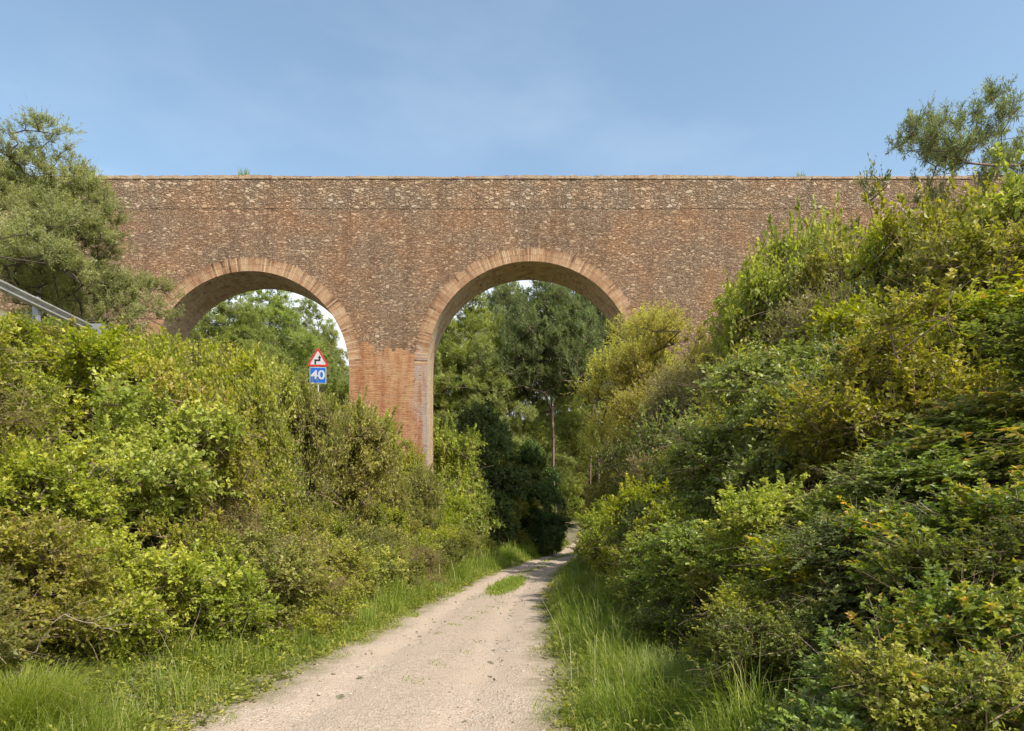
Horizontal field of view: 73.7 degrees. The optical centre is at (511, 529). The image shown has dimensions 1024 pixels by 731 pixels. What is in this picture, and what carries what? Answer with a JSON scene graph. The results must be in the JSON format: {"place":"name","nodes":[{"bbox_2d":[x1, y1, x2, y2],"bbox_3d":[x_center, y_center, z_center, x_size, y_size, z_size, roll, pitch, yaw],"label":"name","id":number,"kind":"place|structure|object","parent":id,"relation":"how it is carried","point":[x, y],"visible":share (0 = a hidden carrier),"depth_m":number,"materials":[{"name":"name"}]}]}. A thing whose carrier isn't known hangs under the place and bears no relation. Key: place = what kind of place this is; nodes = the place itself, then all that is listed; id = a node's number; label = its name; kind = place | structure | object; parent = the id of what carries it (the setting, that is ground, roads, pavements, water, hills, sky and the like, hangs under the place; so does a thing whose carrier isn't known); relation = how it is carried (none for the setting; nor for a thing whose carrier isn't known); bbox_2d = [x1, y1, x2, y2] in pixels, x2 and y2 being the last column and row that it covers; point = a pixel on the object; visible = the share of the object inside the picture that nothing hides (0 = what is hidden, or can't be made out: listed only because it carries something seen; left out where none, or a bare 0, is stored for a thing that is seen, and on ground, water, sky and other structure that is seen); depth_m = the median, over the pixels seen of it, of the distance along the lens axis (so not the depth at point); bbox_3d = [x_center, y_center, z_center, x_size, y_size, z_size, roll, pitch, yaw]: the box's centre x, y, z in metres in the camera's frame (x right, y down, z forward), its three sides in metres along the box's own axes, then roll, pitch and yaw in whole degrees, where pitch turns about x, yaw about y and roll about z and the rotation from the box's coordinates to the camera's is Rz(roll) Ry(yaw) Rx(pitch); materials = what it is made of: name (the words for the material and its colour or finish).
{"place":"outdoors","nodes":[
{"label":"outdoors","id":0,"kind":"place"},
{"bbox_2d":[149,539,581,730],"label":"path","id":1,"kind":"structure","parent":0,"point":[351,712],"depth_m":7.33,"materials":[{"name":"beige gravel"}]},
{"bbox_2d":[368,552,572,683],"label":"path weeds","id":2,"kind":"object","parent":1,"relation":"on","point":[503,586],"visible":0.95,"depth_m":18.79,"materials":[{"name":"green plant"}]},
{"bbox_2d":[0,310,1023,730],"bbox_3d":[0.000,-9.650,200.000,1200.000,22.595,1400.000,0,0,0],"label":"ground","id":3,"kind":"structure","parent":0,"point":[570,534],"depth_m":6.56,"materials":[{"name":"green plant"}]},
{"bbox_2d":[0,311,63,391],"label":"shrub","id":4,"kind":"object","parent":3,"relation":"on","point":[23,331],"visible":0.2,"depth_m":10.68,"materials":[{"name":"green plant"}]},
{"bbox_2d":[0,375,69,461],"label":"twiggy shrub","id":5,"kind":"object","parent":3,"relation":"on","point":[7,422],"visible":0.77,"depth_m":7.22,"materials":[{"name":"green plant"}]},
{"bbox_2d":[0,542,75,678],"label":"shrub","id":6,"kind":"object","parent":3,"relation":"on","point":[10,628],"visible":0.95,"depth_m":5.31,"materials":[{"name":"green plant"}]},
{"bbox_2d":[1,318,74,430],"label":"shrub","id":7,"kind":"object","parent":3,"relation":"on","point":[46,389],"visible":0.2,"depth_m":9.29,"materials":[{"name":"green plant"}]},
{"bbox_2d":[0,308,85,494],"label":"shrub","id":8,"kind":"object","parent":3,"relation":"on","point":[6,360],"visible":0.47,"depth_m":7.94,"materials":[{"name":"green plant"}]},
{"bbox_2d":[0,279,104,333],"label":"guardrail","id":9,"kind":"object","parent":3,"relation":"on","point":[37,304],"visible":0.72,"depth_m":15.15,"materials":[{"name":"metal"}]},
{"bbox_2d":[0,426,144,557],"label":"shrub","id":10,"kind":"object","parent":3,"relation":"on","point":[73,495],"visible":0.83,"depth_m":7.37,"materials":[{"name":"green plant"}]},
{"bbox_2d":[0,655,154,730],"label":"grass tussock","id":11,"kind":"object","parent":3,"relation":"on","point":[26,699],"depth_m":4.76,"materials":[{"name":"green plant"}]},
{"bbox_2d":[0,498,156,663],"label":"shrub","id":12,"kind":"object","parent":3,"relation":"on","point":[51,567],"visible":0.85,"depth_m":6.02,"materials":[{"name":"green plant"}]},
{"bbox_2d":[16,311,150,453],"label":"shrub","id":13,"kind":"object","parent":3,"relation":"on","point":[97,350],"visible":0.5,"depth_m":10.58,"materials":[{"name":"green plant"}]},
{"bbox_2d":[0,92,187,341],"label":"tamarisk tree","id":14,"kind":"object","parent":3,"relation":"on","point":[45,202],"visible":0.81,"depth_m":23.16,"materials":[{"name":"green plant"}]},
{"bbox_2d":[63,323,205,407],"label":"shrub","id":15,"kind":"object","parent":3,"relation":"on","point":[157,353],"visible":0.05,"depth_m":11.74,"materials":[{"name":"green plant"}]},
{"bbox_2d":[55,517,219,666],"bbox_3d":[-4.059,0.803,6.882,1.748,1.849,1.863,14,-8,-1],"label":"shrub","id":16,"kind":"object","parent":3,"relation":"on","point":[156,569],"visible":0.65,"depth_m":6.90,"materials":[{"name":"green plant"}]},
{"bbox_2d":[57,366,264,546],"bbox_3d":[-5.079,-0.815,9.407,2.740,2.907,2.920,13,-4,-5],"label":"shrub","id":17,"kind":"object","parent":3,"relation":"on","point":[129,430],"visible":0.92,"depth_m":9.16,"materials":[{"name":"green plant"}]},
{"bbox_2d":[127,510,233,589],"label":"shrub","id":18,"kind":"object","parent":3,"relation":"on","point":[186,535],"visible":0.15,"depth_m":8.89,"materials":[{"name":"green plant"}]},
{"bbox_2d":[95,352,271,548],"bbox_3d":[-5.017,-0.893,10.439,2.375,3.412,2.591,0,0,38],"label":"shrub","id":19,"kind":"object","parent":3,"relation":"on","point":[168,373],"visible":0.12,"depth_m":10.29,"materials":[{"name":"green plant"}]},
{"bbox_2d":[156,491,276,542],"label":"twiggy shrub","id":20,"kind":"object","parent":3,"relation":"on","point":[229,520],"visible":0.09,"depth_m":10.60,"materials":[{"name":"green plant"}]},
{"bbox_2d":[139,537,302,657],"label":"shrub","id":21,"kind":"object","parent":3,"relation":"on","point":[230,601],"visible":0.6,"depth_m":7.98,"materials":[{"name":"green plant"}]},
{"bbox_2d":[188,291,298,368],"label":"pine tree","id":22,"kind":"object","parent":3,"relation":"on","point":[239,328],"visible":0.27,"depth_m":44.09,"materials":[{"name":"green plant"}]},
{"bbox_2d":[186,342,306,492],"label":"shrub","id":23,"kind":"object","parent":3,"relation":"on","point":[228,371],"visible":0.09,"depth_m":14.91,"materials":[{"name":"green plant"}]},
{"bbox_2d":[191,352,308,527],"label":"shrub","id":24,"kind":"object","parent":3,"relation":"on","point":[276,439],"visible":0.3,"depth_m":13.77,"materials":[{"name":"green plant"}]},
{"bbox_2d":[195,519,336,636],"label":"shrub","id":25,"kind":"object","parent":3,"relation":"on","point":[275,565],"visible":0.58,"depth_m":9.40,"materials":[{"name":"green plant"}]},
{"bbox_2d":[235,422,301,526],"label":"shrub","id":26,"kind":"object","parent":3,"relation":"on","point":[273,493],"visible":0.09,"depth_m":13.75,"materials":[{"name":"green plant"}]},
{"bbox_2d":[222,343,331,509],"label":"shrub","id":27,"kind":"object","parent":3,"relation":"on","point":[284,389],"visible":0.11,"depth_m":15.35,"materials":[{"name":"green plant"}]},
{"bbox_2d":[227,289,328,390],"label":"pine tree","id":28,"kind":"object","parent":3,"relation":"on","point":[303,340],"visible":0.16,"depth_m":49.63,"materials":[{"name":"green plant"}]},
{"bbox_2d":[256,515,371,640],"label":"shrub","id":29,"kind":"object","parent":3,"relation":"on","point":[342,604],"visible":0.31,"depth_m":10.10,"materials":[{"name":"green plant"}]},
{"bbox_2d":[279,296,348,384],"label":"pine tree","id":30,"kind":"object","parent":3,"relation":"on","point":[309,324],"visible":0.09,"depth_m":56.22,"materials":[{"name":"green plant"}]},
{"bbox_2d":[285,493,346,543],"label":"shrub","id":31,"kind":"object","parent":3,"relation":"on","point":[314,520],"visible":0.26,"depth_m":14.29,"materials":[{"name":"green plant"}]},
{"bbox_2d":[278,361,354,512],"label":"shrub","id":32,"kind":"object","parent":3,"relation":"on","point":[313,419],"visible":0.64,"depth_m":16.37,"materials":[{"name":"green plant"}]},
{"bbox_2d":[296,530,386,602],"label":"shrub","id":33,"kind":"object","parent":3,"relation":"on","point":[342,561],"visible":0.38,"depth_m":12.83,"materials":[{"name":"green plant"}]},
{"bbox_2d":[320,385,412,534],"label":"shrub","id":34,"kind":"object","parent":3,"relation":"on","point":[373,455],"visible":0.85,"depth_m":18.50,"materials":[{"name":"green plant"}]},
{"bbox_2d":[340,539,426,607],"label":"shrub","id":35,"kind":"object","parent":3,"relation":"on","point":[388,560],"visible":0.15,"depth_m":13.97,"materials":[{"name":"green plant"}]},
{"bbox_2d":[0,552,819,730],"bbox_3d":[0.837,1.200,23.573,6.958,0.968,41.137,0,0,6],"label":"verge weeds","id":36,"kind":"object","parent":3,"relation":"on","point":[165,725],"visible":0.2,"depth_m":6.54,"materials":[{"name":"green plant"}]},
{"bbox_2d":[400,454,454,530],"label":"shrub","id":37,"kind":"object","parent":3,"relation":"on","point":[425,484],"visible":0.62,"depth_m":25.59,"materials":[{"name":"green plant"}]},
{"bbox_2d":[433,408,488,531],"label":"shrub","id":38,"kind":"object","parent":3,"relation":"on","point":[460,473],"visible":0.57,"depth_m":35.74,"materials":[{"name":"green plant"}]},
{"bbox_2d":[465,467,506,538],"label":"shrub","id":39,"kind":"object","parent":3,"relation":"on","point":[483,503],"visible":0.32,"depth_m":37.78,"materials":[{"name":"green plant"}]},
{"bbox_2d":[434,328,550,490],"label":"pine tree","id":40,"kind":"object","parent":3,"relation":"on","point":[505,385],"visible":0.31,"depth_m":43.18,"materials":[{"name":"green plant"}]},
{"bbox_2d":[456,397,535,546],"bbox_3d":[-0.994,-3.048,40.465,4.577,9.609,5.075,-5,1,-27],"label":"ivy covered tree","id":41,"kind":"object","parent":3,"relation":"on","point":[493,429],"visible":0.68,"depth_m":39.49,"materials":[{"name":"green plant"}]},
{"bbox_2d":[433,292,562,483],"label":"pine tree","id":42,"kind":"object","parent":3,"relation":"on","point":[468,324],"visible":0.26,"depth_m":45.92,"materials":[{"name":"green plant"}]},
{"bbox_2d":[0,175,1022,472],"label":"aqueduct","id":43,"kind":"object","parent":3,"relation":"on","point":[392,275],"visible":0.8,"depth_m":32.00,"materials":[{"name":"brick"}]},
{"bbox_2d":[471,281,551,432],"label":"pine tree","id":44,"kind":"object","parent":3,"relation":"on","point":[501,298],"visible":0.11,"depth_m":61.72,"materials":[{"name":"green plant"}]},
{"bbox_2d":[2,300,1023,730],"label":"undergrowth","id":45,"kind":"object","parent":3,"relation":"on","point":[588,590],"depth_m":6.07,"materials":[{"name":"green plant"}]},
{"bbox_2d":[509,437,561,545],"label":"ivy covered tree","id":46,"kind":"object","parent":3,"relation":"on","point":[538,455],"visible":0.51,"depth_m":42.63,"materials":[{"name":"green plant"}]},
{"bbox_2d":[521,477,573,555],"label":"ivy covered tree","id":47,"kind":"object","parent":3,"relation":"on","point":[548,494],"visible":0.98,"depth_m":41.46,"materials":[{"name":"green plant"}]},
{"bbox_2d":[473,280,623,553],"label":"pine tree","id":48,"kind":"object","parent":3,"relation":"on","point":[542,336],"visible":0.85,"depth_m":44.30,"materials":[{"name":"green plant"}]},
{"bbox_2d":[523,398,577,497],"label":"pine tree","id":49,"kind":"object","parent":3,"relation":"on","point":[561,470],"visible":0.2,"depth_m":70.93,"materials":[{"name":"green plant"}]},
{"bbox_2d":[531,374,605,489],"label":"pine tree","id":50,"kind":"object","parent":3,"relation":"on","point":[567,424],"visible":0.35,"depth_m":76.53,"materials":[{"name":"green plant"}]},
{"bbox_2d":[538,289,622,490],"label":"pine tree","id":51,"kind":"object","parent":3,"relation":"on","point":[586,303],"visible":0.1,"depth_m":49.01,"materials":[{"name":"green plant"}]},
{"bbox_2d":[564,506,613,584],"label":"shrub","id":52,"kind":"object","parent":3,"relation":"on","point":[589,525],"visible":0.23,"depth_m":14.02,"materials":[{"name":"green plant"}]},
{"bbox_2d":[577,470,625,516],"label":"shrub","id":53,"kind":"object","parent":3,"relation":"on","point":[596,492],"visible":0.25,"depth_m":22.51,"materials":[{"name":"green plant"}]},
{"bbox_2d":[584,424,664,501],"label":"shrub","id":54,"kind":"object","parent":3,"relation":"on","point":[601,465],"visible":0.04,"depth_m":20.08,"materials":[{"name":"green plant"}]},
{"bbox_2d":[560,288,689,479],"bbox_3d":[5.162,-4.458,26.486,6.278,10.150,6.551,0,0,-42],"label":"feathery tree","id":55,"kind":"object","parent":3,"relation":"on","point":[587,390],"visible":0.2,"depth_m":25.95,"materials":[{"name":"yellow plant"}]},
{"bbox_2d":[601,492,670,565],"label":"shrub","id":56,"kind":"object","parent":3,"relation":"on","point":[632,516],"visible":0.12,"depth_m":10.70,"materials":[{"name":"green plant"}]},
{"bbox_2d":[594,473,681,562],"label":"shrub","id":57,"kind":"object","parent":3,"relation":"on","point":[617,502],"visible":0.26,"depth_m":12.36,"materials":[{"name":"green plant"}]},
{"bbox_2d":[590,638,711,701],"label":"grass tussock","id":58,"kind":"object","parent":3,"relation":"on","point":[658,661],"depth_m":5.96,"materials":[{"name":"green plant"}]},
{"bbox_2d":[594,297,715,480],"bbox_3d":[5.481,-4.112,23.415,5.412,8.346,5.706,0,0,20],"label":"feathery tree","id":59,"kind":"object","parent":3,"relation":"on","point":[665,334],"visible":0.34,"depth_m":23.05,"materials":[{"name":"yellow plant"}]},
{"bbox_2d":[590,524,737,613],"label":"shrub","id":60,"kind":"object","parent":3,"relation":"on","point":[627,583],"visible":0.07,"depth_m":9.01,"materials":[{"name":"green plant"}]},
{"bbox_2d":[606,577,727,657],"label":"shrub","id":61,"kind":"object","parent":3,"relation":"on","point":[646,621],"visible":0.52,"depth_m":7.11,"materials":[{"name":"green plant"}]},
{"bbox_2d":[625,336,710,467],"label":"twiggy shrub","id":62,"kind":"object","parent":3,"relation":"on","point":[661,393],"visible":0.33,"depth_m":20.33,"materials":[{"name":"green plant"}]},
{"bbox_2d":[623,397,726,503],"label":"shrub","id":63,"kind":"object","parent":3,"relation":"on","point":[647,444],"visible":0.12,"depth_m":13.80,"materials":[{"name":"green plant"}]},
{"bbox_2d":[603,495,747,607],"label":"shrub","id":64,"kind":"object","parent":3,"relation":"on","point":[656,515],"visible":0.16,"depth_m":9.41,"materials":[{"name":"green plant"}]},
{"bbox_2d":[618,510,746,614],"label":"shrub","id":65,"kind":"object","parent":3,"relation":"on","point":[674,535],"visible":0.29,"depth_m":7.75,"materials":[{"name":"green plant"}]},
{"bbox_2d":[643,411,786,532],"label":"shrub","id":66,"kind":"object","parent":3,"relation":"on","point":[684,457],"visible":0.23,"depth_m":10.02,"materials":[{"name":"green plant"}]},
{"bbox_2d":[655,527,798,616],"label":"shrub","id":67,"kind":"object","parent":3,"relation":"on","point":[694,571],"visible":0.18,"depth_m":6.62,"materials":[{"name":"green plant"}]},
{"bbox_2d":[675,342,791,439],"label":"shrub","id":68,"kind":"object","parent":3,"relation":"on","point":[706,402],"visible":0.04,"depth_m":14.56,"materials":[{"name":"green plant"}]},
{"bbox_2d":[696,237,826,412],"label":"shrub","id":69,"kind":"object","parent":3,"relation":"on","point":[759,292],"visible":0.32,"depth_m":16.58,"materials":[{"name":"green plant"}]},
{"bbox_2d":[672,576,854,689],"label":"shrub","id":70,"kind":"object","parent":3,"relation":"on","point":[741,599],"visible":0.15,"depth_m":5.23,"materials":[{"name":"green plant"}]},
{"bbox_2d":[680,470,869,612],"bbox_3d":[2.534,0.249,6.317,1.997,1.583,1.951,5,8,18],"label":"shrub","id":71,"kind":"object","parent":3,"relation":"on","point":[757,509],"visible":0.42,"depth_m":6.33,"materials":[{"name":"green plant"}]},
{"bbox_2d":[686,582,864,706],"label":"shrub","id":72,"kind":"object","parent":3,"relation":"on","point":[785,643],"visible":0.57,"depth_m":4.50,"materials":[{"name":"green plant"}]},
{"bbox_2d":[667,322,890,489],"bbox_3d":[4.465,-1.585,9.456,4.409,2.623,3.983,-10,7,5],"label":"shrub","id":73,"kind":"object","parent":3,"relation":"on","point":[740,375],"visible":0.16,"depth_m":9.35,"materials":[{"name":"green plant"}]},
{"bbox_2d":[713,520,847,605],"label":"shrub","id":74,"kind":"object","parent":3,"relation":"on","point":[765,540],"visible":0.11,"depth_m":5.68,"materials":[{"name":"green plant"}]},
{"bbox_2d":[698,265,883,401],"bbox_3d":[6.396,-3.399,14.767,4.874,4.552,4.033,7,1,-15],"label":"twiggy shrub","id":75,"kind":"object","parent":3,"relation":"on","point":[799,316],"visible":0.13,"depth_m":14.29,"materials":[{"name":"green plant"}]},
{"bbox_2d":[709,354,898,513],"bbox_3d":[3.736,-0.985,8.607,2.469,2.362,2.408,0,0,26],"label":"shrub","id":76,"kind":"object","parent":3,"relation":"on","point":[754,410],"visible":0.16,"depth_m":8.37,"materials":[{"name":"green plant"}]},
{"bbox_2d":[748,191,869,318],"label":"shrub","id":77,"kind":"object","parent":3,"relation":"on","point":[804,244],"visible":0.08,"depth_m":17.66,"materials":[{"name":"green plant"}]},
{"bbox_2d":[743,185,911,325],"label":"shrub","id":78,"kind":"object","parent":3,"relation":"on","point":[813,269],"visible":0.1,"depth_m":15.76,"materials":[{"name":"green plant"}]},
{"bbox_2d":[737,495,944,611],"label":"oak shrub","id":79,"kind":"object","parent":3,"relation":"on","point":[784,575],"visible":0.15,"depth_m":4.88,"materials":[{"name":"green plant"}]},
{"bbox_2d":[768,207,920,352],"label":"shrub","id":80,"kind":"object","parent":3,"relation":"on","point":[867,262],"visible":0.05,"depth_m":14.40,"materials":[{"name":"green plant"}]},
{"bbox_2d":[789,249,912,345],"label":"shrub","id":81,"kind":"object","parent":3,"relation":"on","point":[863,285],"visible":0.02,"depth_m":13.96,"materials":[{"name":"green plant"}]},
{"bbox_2d":[754,478,951,634],"bbox_3d":[2.612,0.229,4.888,1.804,1.006,1.593,-23,4,-41],"label":"shrub","id":82,"kind":"object","parent":3,"relation":"on","point":[825,531],"visible":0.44,"depth_m":4.78,"materials":[{"name":"green plant"}]},
{"bbox_2d":[755,446,978,536],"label":"shrub","id":83,"kind":"object","parent":3,"relation":"on","point":[855,467],"visible":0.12,"depth_m":5.75,"materials":[{"name":"green plant"}]},
{"bbox_2d":[790,284,945,372],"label":"shrub","id":84,"kind":"object","parent":3,"relation":"on","point":[842,320],"visible":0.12,"depth_m":11.88,"materials":[{"name":"green plant"}]},
{"bbox_2d":[745,610,1005,730],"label":"shrub","id":85,"kind":"object","parent":3,"relation":"on","point":[819,711],"visible":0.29,"depth_m":3.41,"materials":[{"name":"green plant"}]},
{"bbox_2d":[743,247,1022,492],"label":"shrub","id":86,"kind":"object","parent":3,"relation":"on","point":[911,366],"visible":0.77,"depth_m":6.97,"materials":[{"name":"green plant"}]},
{"bbox_2d":[761,589,1023,730],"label":"shrub","id":87,"kind":"object","parent":3,"relation":"on","point":[896,678],"visible":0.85,"depth_m":2.88,"materials":[{"name":"green plant"}]},
{"bbox_2d":[792,414,1023,520],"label":"shrub","id":88,"kind":"object","parent":3,"relation":"on","point":[903,460],"visible":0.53,"depth_m":5.39,"materials":[{"name":"green plant"}]},
{"bbox_2d":[815,558,1023,730],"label":"oak shrub","id":89,"kind":"object","parent":3,"relation":"on","point":[938,611],"visible":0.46,"depth_m":3.12,"materials":[{"name":"green plant"}]},
{"bbox_2d":[830,465,1023,603],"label":"oak shrub","id":90,"kind":"object","parent":3,"relation":"on","point":[982,503],"visible":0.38,"depth_m":4.16,"materials":[{"name":"green plant"}]},
{"bbox_2d":[833,380,1023,503],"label":"oak shrub","id":91,"kind":"object","parent":3,"relation":"on","point":[991,405],"visible":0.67,"depth_m":5.41,"materials":[{"name":"green plant"}]},
{"bbox_2d":[861,160,1023,301],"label":"shrub","id":92,"kind":"object","parent":3,"relation":"on","point":[926,216],"visible":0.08,"depth_m":13.39,"materials":[{"name":"green plant"}]},
{"bbox_2d":[862,508,1023,634],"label":"shrub","id":93,"kind":"object","parent":3,"relation":"on","point":[1003,552],"visible":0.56,"depth_m":3.66,"materials":[{"name":"green plant"}]},
{"bbox_2d":[866,186,1023,341],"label":"shrub","id":94,"kind":"object","parent":3,"relation":"on","point":[937,263],"visible":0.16,"depth_m":11.13,"materials":[{"name":"green plant"}]},
{"bbox_2d":[884,73,1023,210],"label":"pine tree","id":95,"kind":"object","parent":3,"relation":"on","point":[950,153],"visible":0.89,"depth_m":22.03,"materials":[{"name":"olive leaf"},{"name":"bark"}]},
{"bbox_2d":[901,263,1023,370],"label":"oak shrub","id":96,"kind":"object","parent":3,"relation":"on","point":[998,302],"visible":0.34,"depth_m":7.40,"materials":[{"name":"green plant"}]},
{"bbox_2d":[935,219,1023,299],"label":"shrub","id":97,"kind":"object","parent":3,"relation":"on","point":[1019,264],"visible":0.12,"depth_m":10.66,"materials":[{"name":"green plant"}]},
{"bbox_2d":[937,292,1023,390],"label":"shrub","id":98,"kind":"object","parent":3,"relation":"on","point":[1011,318],"visible":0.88,"depth_m":5.85,"materials":[{"name":"green plant"}]},
{"bbox_2d":[949,141,1023,292],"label":"shrub","id":99,"kind":"object","parent":3,"relation":"on","point":[1013,188],"visible":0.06,"depth_m":12.09,"materials":[{"name":"green plant"}]},
{"bbox_2d":[0,0,1023,417],"label":"sky","id":100,"kind":"structure","parent":0,"point":[435,88],"materials":[{"name":"blue"}]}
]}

